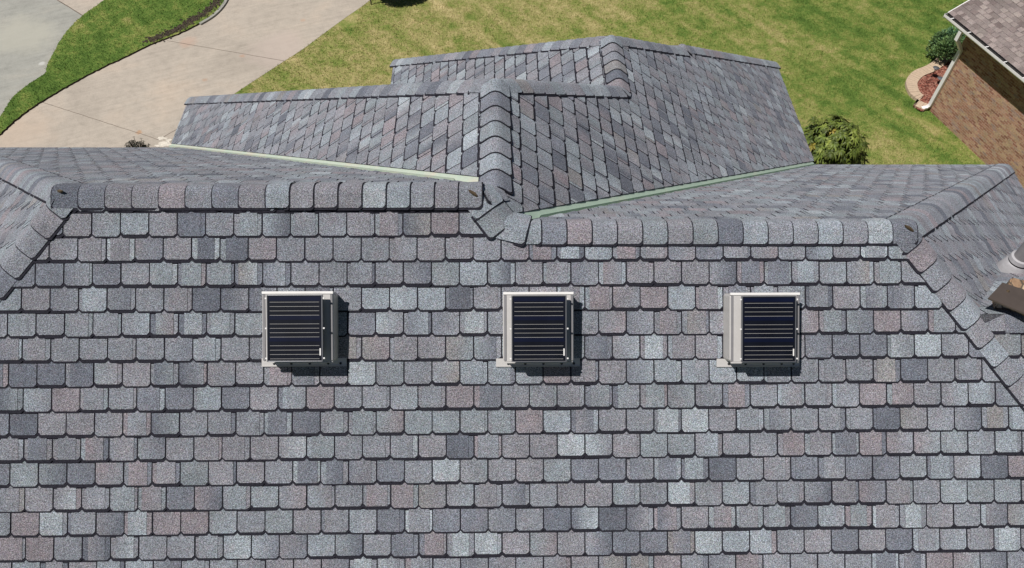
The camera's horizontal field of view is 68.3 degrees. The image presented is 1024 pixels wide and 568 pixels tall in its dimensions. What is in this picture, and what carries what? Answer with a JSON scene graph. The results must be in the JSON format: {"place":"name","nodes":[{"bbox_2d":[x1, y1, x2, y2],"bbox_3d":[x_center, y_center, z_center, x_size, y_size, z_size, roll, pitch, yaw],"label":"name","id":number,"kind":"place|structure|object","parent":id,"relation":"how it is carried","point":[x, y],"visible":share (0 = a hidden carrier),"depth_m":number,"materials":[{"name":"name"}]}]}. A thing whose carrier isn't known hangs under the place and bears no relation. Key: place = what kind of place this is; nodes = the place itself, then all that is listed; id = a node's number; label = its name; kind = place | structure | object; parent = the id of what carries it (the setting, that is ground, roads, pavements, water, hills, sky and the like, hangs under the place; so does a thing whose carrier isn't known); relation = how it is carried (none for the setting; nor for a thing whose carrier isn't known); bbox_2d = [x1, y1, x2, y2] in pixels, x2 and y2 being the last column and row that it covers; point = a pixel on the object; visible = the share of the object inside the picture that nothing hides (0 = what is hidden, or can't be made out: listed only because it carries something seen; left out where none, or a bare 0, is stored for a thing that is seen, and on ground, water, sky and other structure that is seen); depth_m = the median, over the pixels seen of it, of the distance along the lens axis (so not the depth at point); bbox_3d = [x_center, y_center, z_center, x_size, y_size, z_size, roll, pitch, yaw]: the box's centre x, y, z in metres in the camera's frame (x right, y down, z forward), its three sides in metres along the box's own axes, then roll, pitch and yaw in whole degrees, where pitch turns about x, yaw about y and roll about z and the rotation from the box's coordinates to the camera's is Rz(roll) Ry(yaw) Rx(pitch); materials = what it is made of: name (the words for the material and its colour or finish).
{"place":"outdoors","nodes":[
{"label":"outdoors","id":0,"kind":"place"},
{"bbox_2d":[0,0,81,115],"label":"concrete apron","id":1,"kind":"object","parent":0,"point":[32,32],"visible":1,"depth_m":21.96,"materials":[{"name":"grey concrete"}]},
{"bbox_2d":[59,0,102,14],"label":"concrete slab","id":2,"kind":"structure","parent":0,"point":[82,7],"depth_m":23.04,"materials":[{"name":"beige concrete"}]},
{"bbox_2d":[0,0,223,134],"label":"grass median","id":3,"kind":"object","parent":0,"point":[114,37],"depth_m":21.86,"materials":[{"name":"plant"}]},
{"bbox_2d":[142,0,221,45],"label":"bare soil","id":4,"kind":"structure","parent":3,"relation":"on","point":[191,19],"depth_m":22.41,"materials":[{"name":"brown soil"}]},
{"bbox_2d":[0,0,369,147],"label":"driveway","id":5,"kind":"structure","parent":0,"point":[150,90],"depth_m":20.93,"materials":[{"name":"concrete"}]},
{"bbox_2d":[43,41,282,139],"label":"control joints","id":6,"kind":"object","parent":5,"relation":"on","point":[140,133],"visible":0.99,"depth_m":19.99,"materials":[{"name":"grey concrete"}]},
{"bbox_2d":[155,136,171,146],"bbox_3d":[-8.864,-3.629,19.249,0.505,0.003,0.416,0,52,-1],"label":"concrete patch","id":7,"kind":"object","parent":5,"relation":"on","point":[164,143],"visible":0.93,"depth_m":19.23,"materials":[{"name":"beige concrete"}]},
{"bbox_2d":[199,0,227,24],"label":"kerb","id":8,"kind":"structure","parent":5,"relation":"on","point":[221,7],"depth_m":22.76,"materials":[{"name":"concrete"}]},
{"bbox_2d":[3,0,985,164],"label":"lawn","id":9,"kind":"structure","parent":0,"point":[351,19],"depth_m":22.29,"materials":[{"name":"green plant"}]},
{"bbox_2d":[124,136,150,146],"bbox_3d":[-9.172,-3.274,18.523,0.761,0.634,0.611,0,52,-1],"label":"shrub","id":10,"kind":"object","parent":9,"relation":"on","point":[129,143],"visible":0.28,"depth_m":18.43,"materials":[{"name":"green plant"}]},
{"bbox_2d":[803,114,869,164],"bbox_3d":[7.820,-3.460,18.473,1.756,1.411,1.634,0,52,-1],"label":"leafy bush","id":11,"kind":"object","parent":9,"relation":"on","point":[829,142],"visible":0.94,"depth_m":18.01,"materials":[{"name":"green plant"}]},
{"bbox_2d":[905,54,953,111],"bbox_3d":[12.093,-5.561,21.105,3.126,0.098,1.768,-32,59,-24],"label":"flower bed","id":12,"kind":"object","parent":9,"relation":"on","point":[921,85],"visible":0.52,"depth_m":21.14,"materials":[{"name":"stone"}]},
{"bbox_2d":[925,26,964,60],"bbox_3d":[12.416,-6.804,21.483,1.061,1.038,1.068,0,52,-1],"label":"juniper shrub","id":13,"kind":"object","parent":9,"relation":"on","point":[945,43],"visible":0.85,"depth_m":21.34,"materials":[{"name":"green plant"}]},
{"bbox_2d":[0,35,1023,567],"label":"house","id":14,"kind":"structure","parent":0,"point":[648,203],"depth_m":6.23,"materials":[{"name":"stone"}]},
{"bbox_2d":[262,291,346,366],"bbox_3d":[-1.694,0.366,6.032,0.690,0.273,0.618,0,91,-1],"label":"solar attic fan","id":15,"kind":"object","parent":14,"relation":"on","point":[299,328],"visible":1,"depth_m":5.90},
{"bbox_2d":[496,292,579,366],"bbox_3d":[0.216,0.372,6.071,0.690,0.273,0.618,0,91,-1],"label":"solar attic fan","id":16,"kind":"object","parent":14,"relation":"on","point":[538,329],"visible":1,"depth_m":5.94},
{"bbox_2d":[717,292,799,366],"bbox_3d":[2.037,0.377,6.108,0.690,0.273,0.618,0,91,-1],"label":"solar attic fan","id":17,"kind":"object","parent":14,"relation":"on","point":[760,329],"visible":1,"depth_m":5.98},
{"bbox_2d":[997,242,1023,273],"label":"vent pipe","id":18,"kind":"object","parent":14,"relation":"on","point":[1012,262],"visible":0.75,"depth_m":7.86,"materials":[{"name":"grey metal"}]},
{"bbox_2d":[921,0,1023,187],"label":"brick house","id":19,"kind":"structure","parent":0,"point":[975,104],"depth_m":18.48,"materials":[{"name":"brown brick"}]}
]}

